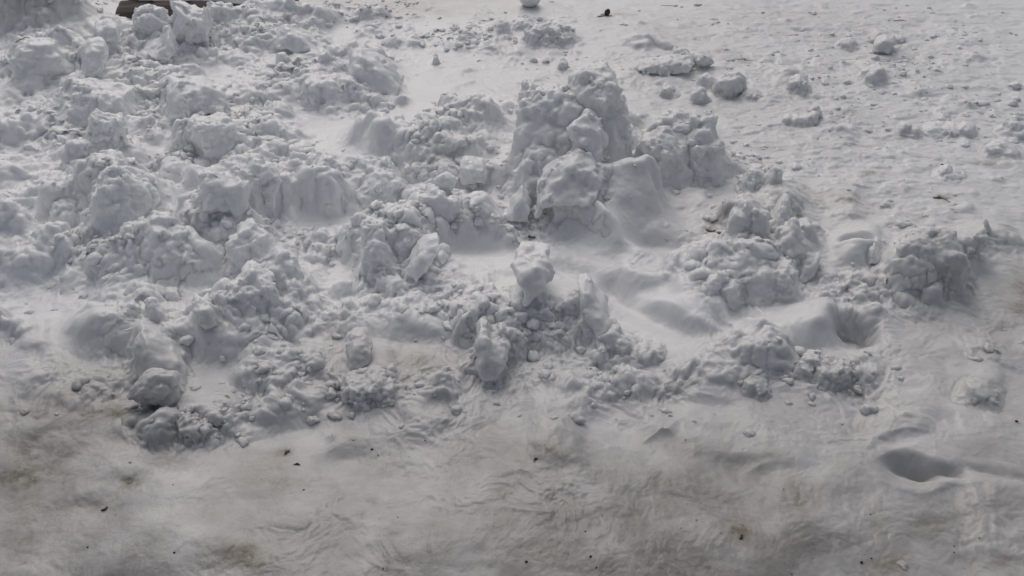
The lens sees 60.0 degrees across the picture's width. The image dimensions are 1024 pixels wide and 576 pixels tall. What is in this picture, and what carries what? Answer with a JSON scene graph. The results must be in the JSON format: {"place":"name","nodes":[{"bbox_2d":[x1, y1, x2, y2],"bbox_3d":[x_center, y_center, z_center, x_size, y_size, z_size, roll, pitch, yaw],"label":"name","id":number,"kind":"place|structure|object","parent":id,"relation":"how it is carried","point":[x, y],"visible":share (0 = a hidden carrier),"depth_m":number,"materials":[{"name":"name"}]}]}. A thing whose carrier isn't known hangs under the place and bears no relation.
{"place":"outdoors","nodes":[
{"label":"outdoors","id":0,"kind":"place"},
{"bbox_2d":[0,0,1023,575],"bbox_3d":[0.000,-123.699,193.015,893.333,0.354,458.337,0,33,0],"label":"snow ground","id":1,"kind":"structure","parent":0,"point":[922,468],"depth_m":2.47,"materials":[{"name":"snow"}]},
{"bbox_2d":[0,192,43,236],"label":"snow chunk","id":2,"kind":"object","parent":1,"relation":"on","point":[16,218],"visible":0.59,"depth_m":2.84,"materials":[{"name":"snow"}]},
{"bbox_2d":[0,29,81,95],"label":"snow chunk","id":3,"kind":"object","parent":1,"relation":"on","point":[45,56],"visible":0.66,"depth_m":4.17,"materials":[{"name":"snow"}]},
{"bbox_2d":[47,197,81,227],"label":"snow chunk","id":4,"kind":"object","parent":1,"relation":"on","point":[64,209],"visible":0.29,"depth_m":3.00,"materials":[{"name":"snow"}]},
{"bbox_2d":[40,78,159,139],"bbox_3d":[-1.777,-0.781,3.832,0.499,0.232,0.480,-15,36,-22],"label":"snow chunk","id":5,"kind":"object","parent":1,"relation":"on","point":[78,108],"visible":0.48,"depth_m":3.74,"materials":[{"name":"snow"}]},
{"bbox_2d":[75,36,133,85],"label":"snow chunk","id":6,"kind":"object","parent":1,"relation":"on","point":[94,53],"visible":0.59,"depth_m":4.05,"materials":[{"name":"snow"}]},
{"bbox_2d":[82,108,130,156],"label":"snow chunk","id":7,"kind":"object","parent":1,"relation":"on","point":[107,127],"visible":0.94,"depth_m":3.36,"materials":[{"name":"snow"}]},
{"bbox_2d":[90,18,132,51],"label":"snow chunk","id":8,"kind":"object","parent":1,"relation":"on","point":[107,29],"visible":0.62,"depth_m":4.37,"materials":[{"name":"snow"}]},
{"bbox_2d":[72,154,176,246],"bbox_3d":[-1.316,-0.312,2.982,0.354,0.240,0.431,-15,36,-22],"label":"snow chunk","id":9,"kind":"object","parent":1,"relation":"on","point":[119,194],"visible":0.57,"depth_m":2.88,"materials":[{"name":"snow"}]},
{"bbox_2d":[119,295,143,320],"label":"snow chunk","id":10,"kind":"object","parent":1,"relation":"on","point":[131,309],"visible":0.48,"depth_m":2.50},
{"bbox_2d":[126,4,169,49],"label":"snow chunk","id":11,"kind":"object","parent":1,"relation":"on","point":[148,19],"visible":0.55,"depth_m":4.56,"materials":[{"name":"snow"}]},
{"bbox_2d":[102,295,194,386],"bbox_3d":[-0.973,0.169,2.420,0.249,0.164,0.485,-15,36,-22],"label":"snow chunk","id":12,"kind":"object","parent":1,"relation":"on","point":[151,343],"visible":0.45,"depth_m":2.37,"materials":[{"name":"snow"}]},
{"bbox_2d":[128,25,183,66],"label":"snow chunk","id":13,"kind":"object","parent":1,"relation":"on","point":[164,45],"visible":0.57,"depth_m":4.39,"materials":[{"name":"snow"}]},
{"bbox_2d":[127,368,185,411],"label":"snow chunk","id":14,"kind":"object","parent":1,"relation":"on","point":[154,387],"visible":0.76,"depth_m":2.22,"materials":[{"name":"snow"}]},
{"bbox_2d":[143,297,174,322],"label":"snow chunk","id":15,"kind":"object","parent":1,"relation":"on","point":[155,310],"visible":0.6,"depth_m":2.45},
{"bbox_2d":[136,208,203,283],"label":"snow chunk","id":16,"kind":"object","parent":1,"relation":"on","point":[167,252],"visible":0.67,"depth_m":2.72,"materials":[{"name":"snow"}]},
{"bbox_2d":[154,154,193,182],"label":"snow chunk","id":17,"kind":"object","parent":1,"relation":"on","point":[172,168],"visible":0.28,"depth_m":3.33,"materials":[{"name":"snow"}]},
{"bbox_2d":[164,279,184,301],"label":"snow chunk","id":18,"kind":"object","parent":1,"relation":"on","point":[172,293],"visible":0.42,"depth_m":2.64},
{"bbox_2d":[183,117,196,154],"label":"snow chunk","id":19,"kind":"object","parent":1,"relation":"on","point":[189,123],"visible":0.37,"depth_m":3.49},
{"bbox_2d":[148,74,243,139],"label":"snow chunk","id":20,"kind":"object","parent":1,"relation":"on","point":[185,96],"visible":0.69,"depth_m":3.73,"materials":[{"name":"snow"}]},
{"bbox_2d":[161,0,236,56],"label":"snow chunk","id":21,"kind":"object","parent":1,"relation":"on","point":[194,24],"visible":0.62,"depth_m":4.53,"materials":[{"name":"snow"}]},
{"bbox_2d":[175,410,225,449],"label":"snow chunk","id":22,"kind":"object","parent":1,"relation":"on","point":[188,425],"visible":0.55,"depth_m":2.15,"materials":[{"name":"snow"}]},
{"bbox_2d":[188,292,223,331],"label":"snow chunk","id":23,"kind":"object","parent":1,"relation":"on","point":[208,315],"visible":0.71,"depth_m":2.40,"materials":[{"name":"snow"}]},
{"bbox_2d":[115,0,298,19],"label":"log","id":24,"kind":"object","parent":1,"relation":"on","point":[125,8],"visible":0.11,"depth_m":4.95,"materials":[{"name":"brown wood"}]},
{"bbox_2d":[139,0,247,3],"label":"snow chunk","id":25,"kind":"object","parent":24,"relation":"on","point":[235,1],"visible":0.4,"depth_m":4.97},
{"bbox_2d":[180,112,266,161],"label":"snow chunk","id":26,"kind":"object","parent":1,"relation":"on","point":[217,135],"visible":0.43,"depth_m":3.42,"materials":[{"name":"snow"}]},
{"bbox_2d":[206,1,241,23],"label":"snow chunk","id":27,"kind":"object","parent":1,"relation":"on","point":[220,11],"visible":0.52,"depth_m":4.79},
{"bbox_2d":[185,165,273,241],"bbox_3d":[-0.958,-0.315,2.962,0.306,0.200,0.396,-11,35,-17],"label":"snow chunk","id":28,"kind":"object","parent":1,"relation":"on","point":[218,194],"visible":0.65,"depth_m":2.87,"materials":[{"name":"snow"}]},
{"bbox_2d":[213,218,280,279],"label":"snow chunk","id":29,"kind":"object","parent":1,"relation":"on","point":[247,241],"visible":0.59,"depth_m":2.73,"materials":[{"name":"snow"}]},
{"bbox_2d":[222,260,298,329],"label":"snow chunk","id":30,"kind":"object","parent":1,"relation":"on","point":[253,283],"visible":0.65,"depth_m":2.48,"materials":[{"name":"snow"}]},
{"bbox_2d":[229,153,301,218],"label":"snow chunk","id":31,"kind":"object","parent":1,"relation":"on","point":[265,197],"visible":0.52,"depth_m":3.01,"materials":[{"name":"snow"}]},
{"bbox_2d":[271,52,296,68],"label":"snow chunk","id":32,"kind":"object","parent":1,"relation":"on","point":[280,56],"visible":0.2,"depth_m":4.37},
{"bbox_2d":[258,245,320,300],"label":"snow chunk","id":33,"kind":"object","parent":1,"relation":"on","point":[282,264],"visible":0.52,"depth_m":2.62,"materials":[{"name":"snow"}]},
{"bbox_2d":[261,14,327,53],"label":"snow chunk","id":34,"kind":"object","parent":1,"relation":"on","point":[287,38],"visible":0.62,"depth_m":4.62,"materials":[{"name":"snow"}]},
{"bbox_2d":[291,72,375,114],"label":"snow chunk","id":35,"kind":"object","parent":1,"relation":"on","point":[334,89],"visible":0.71,"depth_m":3.98,"materials":[{"name":"snow"}]},
{"bbox_2d":[345,327,372,369],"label":"snow chunk","id":36,"kind":"object","parent":1,"relation":"on","point":[359,346],"visible":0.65,"depth_m":2.38,"materials":[{"name":"snow"}]},
{"bbox_2d":[335,361,399,411],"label":"snow chunk","id":37,"kind":"object","parent":1,"relation":"on","point":[356,389],"visible":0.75,"depth_m":2.27,"materials":[{"name":"snow"}]},
{"bbox_2d":[337,154,401,177],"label":"snow chunk","id":38,"kind":"object","parent":1,"relation":"on","point":[364,165],"visible":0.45,"depth_m":3.28,"materials":[{"name":"snow"}]},
{"bbox_2d":[345,210,399,286],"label":"snow chunk","id":39,"kind":"object","parent":1,"relation":"on","point":[373,247],"visible":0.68,"depth_m":2.71,"materials":[{"name":"snow"}]},
{"bbox_2d":[341,47,408,95],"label":"snow chunk","id":40,"kind":"object","parent":1,"relation":"on","point":[376,72],"visible":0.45,"depth_m":4.10,"materials":[{"name":"snow"}]},
{"bbox_2d":[339,166,410,212],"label":"snow chunk","id":41,"kind":"object","parent":1,"relation":"on","point":[385,185],"visible":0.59,"depth_m":3.18,"materials":[{"name":"snow"}]},
{"bbox_2d":[387,207,434,262],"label":"snow chunk","id":42,"kind":"object","parent":1,"relation":"on","point":[405,241],"visible":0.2,"depth_m":2.76,"materials":[{"name":"snow"}]},
{"bbox_2d":[401,146,430,183],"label":"snow chunk","id":43,"kind":"object","parent":1,"relation":"on","point":[414,172],"visible":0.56,"depth_m":3.33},
{"bbox_2d":[393,232,443,296],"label":"snow chunk","id":44,"kind":"object","parent":1,"relation":"on","point":[417,263],"visible":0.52,"depth_m":2.68,"materials":[{"name":"snow"}]},
{"bbox_2d":[431,53,440,64],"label":"snow chunk","id":45,"kind":"object","parent":1,"relation":"on","point":[435,61],"visible":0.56,"depth_m":4.47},
{"bbox_2d":[432,171,455,194],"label":"snow chunk","id":46,"kind":"object","parent":1,"relation":"on","point":[446,180],"visible":0.45,"depth_m":3.04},
{"bbox_2d":[418,184,474,223],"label":"snow chunk","id":47,"kind":"object","parent":1,"relation":"on","point":[440,203],"visible":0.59,"depth_m":2.94,"materials":[{"name":"snow"}]},
{"bbox_2d":[429,143,469,178],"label":"snow chunk","id":48,"kind":"object","parent":1,"relation":"on","point":[443,165],"visible":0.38,"depth_m":3.32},
{"bbox_2d":[451,140,490,193],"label":"snow chunk","id":49,"kind":"object","parent":1,"relation":"on","point":[473,169],"visible":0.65,"depth_m":3.27,"materials":[{"name":"snow"}]},
{"bbox_2d":[462,294,490,338],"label":"snow chunk","id":50,"kind":"object","parent":1,"relation":"on","point":[483,303],"visible":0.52,"depth_m":2.45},
{"bbox_2d":[457,315,527,398],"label":"snow chunk","id":51,"kind":"object","parent":1,"relation":"on","point":[490,349],"visible":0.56,"depth_m":2.35,"materials":[{"name":"snow"}]},
{"bbox_2d":[490,18,512,37],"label":"snow chunk","id":52,"kind":"object","parent":1,"relation":"on","point":[502,26],"visible":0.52,"depth_m":4.83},
{"bbox_2d":[0,0,1023,570],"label":"snow crumbs","id":53,"kind":"object","parent":1,"relation":"on","point":[214,418],"visible":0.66,"depth_m":2.98,"materials":[{"name":"snow"}]},
{"bbox_2d":[501,185,531,230],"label":"snow chunk","id":54,"kind":"object","parent":1,"relation":"on","point":[520,204],"visible":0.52,"depth_m":3.05,"materials":[{"name":"snow"}]},
{"bbox_2d":[512,79,529,120],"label":"snow chunk","id":55,"kind":"object","parent":1,"relation":"on","point":[525,86],"visible":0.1,"depth_m":3.76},
{"bbox_2d":[510,17,534,30],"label":"snow chunk","id":56,"kind":"object","parent":1,"relation":"on","point":[520,24],"visible":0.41,"depth_m":4.96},
{"bbox_2d":[501,145,558,208],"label":"snow chunk","id":57,"kind":"object","parent":1,"relation":"on","point":[527,173],"visible":0.33,"depth_m":3.18,"materials":[{"name":"snow"}]},
{"bbox_2d":[520,0,540,6],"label":"snowball","id":58,"kind":"object","parent":1,"relation":"on","point":[529,3],"visible":1,"depth_m":5.28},
{"bbox_2d":[530,57,537,62],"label":"snow chunk","id":59,"kind":"object","parent":1,"relation":"on","point":[533,59],"visible":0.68,"depth_m":4.55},
{"bbox_2d":[530,205,546,219],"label":"snow chunk","id":60,"kind":"object","parent":1,"relation":"on","point":[533,211],"visible":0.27,"depth_m":3.09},
{"bbox_2d":[507,241,570,341],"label":"snow chunk","id":61,"kind":"object","parent":1,"relation":"on","point":[531,265],"visible":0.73,"depth_m":2.50,"materials":[{"name":"snow"}]},
{"bbox_2d":[502,84,583,175],"bbox_3d":[0.173,-0.560,3.341,0.517,0.388,0.563,1,33,2],"label":"snow chunk","id":62,"kind":"object","parent":1,"relation":"on","point":[546,116],"visible":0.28,"depth_m":3.23,"materials":[{"name":"snow"}]},
{"bbox_2d":[521,20,575,49],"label":"snow chunk","id":63,"kind":"object","parent":1,"relation":"on","point":[548,35],"visible":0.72,"depth_m":4.72,"materials":[{"name":"snow"}]},
{"bbox_2d":[546,207,552,218],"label":"snow chunk","id":64,"kind":"object","parent":1,"relation":"on","point":[549,210],"visible":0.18,"depth_m":3.10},
{"bbox_2d":[87,19,1017,574],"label":"dirt specks","id":65,"kind":"object","parent":1,"relation":"on","point":[685,439],"visible":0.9,"depth_m":1.90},
{"bbox_2d":[557,57,569,70],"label":"snow chunk","id":66,"kind":"object","parent":1,"relation":"on","point":[563,64],"visible":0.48,"depth_m":4.42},
{"bbox_2d":[512,148,621,242],"bbox_3d":[0.202,-0.381,3.126,0.370,0.219,0.565,2,33,3],"label":"snow chunk","id":67,"kind":"object","parent":1,"relation":"on","point":[572,185],"visible":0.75,"depth_m":3.01,"materials":[{"name":"snow"}]},
{"bbox_2d":[552,273,611,374],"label":"snow chunk","id":68,"kind":"object","parent":1,"relation":"on","point":[589,299],"visible":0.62,"depth_m":2.47,"materials":[{"name":"snow"}]},
{"bbox_2d":[566,108,609,162],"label":"snow chunk","id":69,"kind":"object","parent":1,"relation":"on","point":[586,132],"visible":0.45,"depth_m":3.12,"materials":[{"name":"snow"}]},
{"bbox_2d":[567,60,633,163],"bbox_3d":[0.318,-0.652,3.380,0.432,0.381,0.599,3,33,5],"label":"snow chunk","id":70,"kind":"object","parent":1,"relation":"on","point":[596,89],"visible":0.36,"depth_m":3.25,"materials":[{"name":"snow"}]},
{"bbox_2d":[597,9,611,16],"bbox_3d":[0.536,-1.605,5.171,0.087,0.046,0.035,-7,34,-11],"label":"plant bud","id":71,"kind":"object","parent":1,"relation":"on","point":[607,12],"visible":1,"depth_m":5.17,"materials":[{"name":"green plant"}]},
{"bbox_2d":[595,316,636,364],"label":"snow chunk","id":72,"kind":"object","parent":1,"relation":"on","point":[615,339],"visible":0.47,"depth_m":2.43,"materials":[{"name":"snow"}]},
{"bbox_2d":[631,124,640,149],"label":"snow chunk","id":73,"kind":"object","parent":1,"relation":"on","point":[636,138],"visible":0.16,"depth_m":3.59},
{"bbox_2d":[629,338,667,371],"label":"snow chunk","id":74,"kind":"object","parent":1,"relation":"on","point":[645,351],"visible":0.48,"depth_m":2.43,"materials":[{"name":"snow"}]},
{"bbox_2d":[632,125,694,189],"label":"snow chunk","id":75,"kind":"object","parent":1,"relation":"on","point":[666,147],"visible":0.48,"depth_m":3.31,"materials":[{"name":"snow"}]},
{"bbox_2d":[647,108,690,133],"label":"snow chunk","id":76,"kind":"object","parent":75,"relation":"on","point":[672,117],"visible":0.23,"depth_m":3.40,"materials":[{"name":"snow"}]},
{"bbox_2d":[634,54,694,76],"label":"snow chunk","id":77,"kind":"object","parent":1,"relation":"on","point":[668,65],"visible":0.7,"depth_m":4.34,"materials":[{"name":"snow"}]},
{"bbox_2d":[657,83,681,98],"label":"snow chunk","id":78,"kind":"object","parent":1,"relation":"on","point":[667,91],"visible":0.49,"depth_m":4.14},
{"bbox_2d":[672,47,696,65],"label":"snow chunk","id":79,"kind":"object","parent":1,"relation":"on","point":[681,51],"visible":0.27,"depth_m":4.45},
{"bbox_2d":[689,87,711,104],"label":"snow chunk","id":80,"kind":"object","parent":1,"relation":"on","point":[699,96],"visible":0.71,"depth_m":4.06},
{"bbox_2d":[693,72,714,88],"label":"snow chunk","id":81,"kind":"object","parent":1,"relation":"on","point":[706,80],"visible":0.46,"depth_m":4.22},
{"bbox_2d":[695,54,713,67],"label":"snow chunk","id":82,"kind":"object","parent":1,"relation":"on","point":[703,61],"visible":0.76,"depth_m":4.39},
{"bbox_2d":[686,109,732,187],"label":"snow chunk","id":83,"kind":"object","parent":1,"relation":"on","point":[708,159],"visible":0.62,"depth_m":3.31,"materials":[{"name":"snow"}]},
{"bbox_2d":[698,270,748,310],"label":"snow chunk","id":84,"kind":"object","parent":1,"relation":"on","point":[726,285],"visible":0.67,"depth_m":2.60,"materials":[{"name":"snow"}]},
{"bbox_2d":[711,71,746,98],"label":"snow chunk","id":85,"kind":"object","parent":1,"relation":"on","point":[729,85],"visible":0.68,"depth_m":4.10,"materials":[{"name":"snow"}]},
{"bbox_2d":[721,193,770,239],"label":"snow chunk","id":86,"kind":"object","parent":1,"relation":"on","point":[747,213],"visible":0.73,"depth_m":2.81,"materials":[{"name":"snow"}]},
{"bbox_2d":[734,85,763,102],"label":"snow chunk","id":87,"kind":"object","parent":1,"relation":"on","point":[749,94],"visible":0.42,"depth_m":4.07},
{"bbox_2d":[734,163,766,192],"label":"snow chunk","id":88,"kind":"object","parent":1,"relation":"on","point":[752,177],"visible":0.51,"depth_m":3.25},
{"bbox_2d":[764,165,782,184],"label":"snow chunk","id":89,"kind":"object","parent":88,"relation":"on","point":[774,175],"visible":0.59,"depth_m":3.21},
{"bbox_2d":[741,372,772,401],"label":"snow chunk","id":90,"kind":"object","parent":1,"relation":"on","point":[757,387],"visible":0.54,"depth_m":2.30,"materials":[{"name":"snow"}]},
{"bbox_2d":[742,243,805,306],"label":"snow chunk","id":91,"kind":"object","parent":1,"relation":"on","point":[768,284],"visible":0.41,"depth_m":2.64,"materials":[{"name":"snow"}]},
{"bbox_2d":[769,192,802,226],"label":"snow chunk","id":92,"kind":"object","parent":1,"relation":"on","point":[781,213],"visible":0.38,"depth_m":3.00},
{"bbox_2d":[774,217,807,258],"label":"snow chunk","id":93,"kind":"object","parent":1,"relation":"on","point":[792,240],"visible":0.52,"depth_m":2.77,"materials":[{"name":"snow"}]},
{"bbox_2d":[783,73,811,96],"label":"snow chunk","id":94,"kind":"object","parent":1,"relation":"on","point":[797,84],"visible":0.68,"depth_m":4.12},
{"bbox_2d":[779,110,819,127],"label":"snow chunk","id":95,"kind":"object","parent":1,"relation":"on","point":[804,119],"visible":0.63,"depth_m":3.79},
{"bbox_2d":[798,252,821,283],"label":"snow chunk","id":96,"kind":"object","parent":1,"relation":"on","point":[808,266],"visible":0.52,"depth_m":2.75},
{"bbox_2d":[809,105,822,118],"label":"snow chunk","id":97,"kind":"object","parent":1,"relation":"on","point":[818,109],"visible":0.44,"depth_m":3.85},
{"bbox_2d":[781,349,857,396],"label":"snow chunk","id":98,"kind":"object","parent":1,"relation":"on","point":[835,376],"visible":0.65,"depth_m":2.35,"materials":[{"name":"snow"}]},
{"bbox_2d":[833,37,859,52],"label":"snow chunk","id":99,"kind":"object","parent":1,"relation":"on","point":[849,44],"visible":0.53,"depth_m":4.69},
{"bbox_2d":[855,62,891,86],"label":"snow chunk","id":100,"kind":"object","parent":1,"relation":"on","point":[876,74],"visible":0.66,"depth_m":4.21,"materials":[{"name":"snow"}]},
{"bbox_2d":[866,242,880,264],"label":"snow chunk","id":101,"kind":"object","parent":1,"relation":"on","point":[873,255],"visible":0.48,"depth_m":2.81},
{"bbox_2d":[870,34,895,53],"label":"snow chunk","id":102,"kind":"object","parent":1,"relation":"on","point":[884,44],"visible":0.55,"depth_m":4.56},
{"bbox_2d":[895,121,922,139],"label":"snow chunk","id":103,"kind":"object","parent":1,"relation":"on","point":[906,129],"visible":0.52,"depth_m":3.71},
{"bbox_2d":[851,226,977,300],"bbox_3d":[1.274,-0.070,2.727,0.358,0.219,0.392,17,37,24],"label":"snow chunk","id":104,"kind":"object","parent":1,"relation":"on","point":[918,251],"visible":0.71,"depth_m":2.66,"materials":[{"name":"snow"}]},
{"bbox_2d":[930,163,966,183],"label":"snow chunk","id":105,"kind":"object","parent":1,"relation":"on","point":[948,172],"visible":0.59,"depth_m":3.38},
{"bbox_2d":[920,119,978,139],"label":"snow chunk","id":106,"kind":"object","parent":1,"relation":"on","point":[937,129],"visible":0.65,"depth_m":3.72,"materials":[{"name":"snow"}]},
{"bbox_2d":[957,228,987,258],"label":"snow chunk","id":107,"kind":"object","parent":1,"relation":"on","point":[974,242],"visible":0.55,"depth_m":2.81,"materials":[{"name":"snow"}]},
{"bbox_2d":[949,375,1006,412],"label":"snow chunk","id":108,"kind":"object","parent":1,"relation":"on","point":[976,392],"visible":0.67,"depth_m":2.26,"materials":[{"name":"snow"}]},
{"bbox_2d":[983,219,991,233],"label":"snow chunk","id":109,"kind":"object","parent":1,"relation":"on","point":[987,226],"visible":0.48,"depth_m":2.95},
{"bbox_2d":[980,139,1023,160],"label":"snow chunk","id":110,"kind":"object","parent":1,"relation":"on","point":[1001,149],"visible":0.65,"depth_m":3.53,"materials":[{"name":"snow"}]},
{"bbox_2d":[992,112,1023,143],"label":"snow chunk","id":111,"kind":"object","parent":1,"relation":"on","point":[1011,130],"visible":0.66,"depth_m":3.69,"materials":[{"name":"snow"}]}
]}

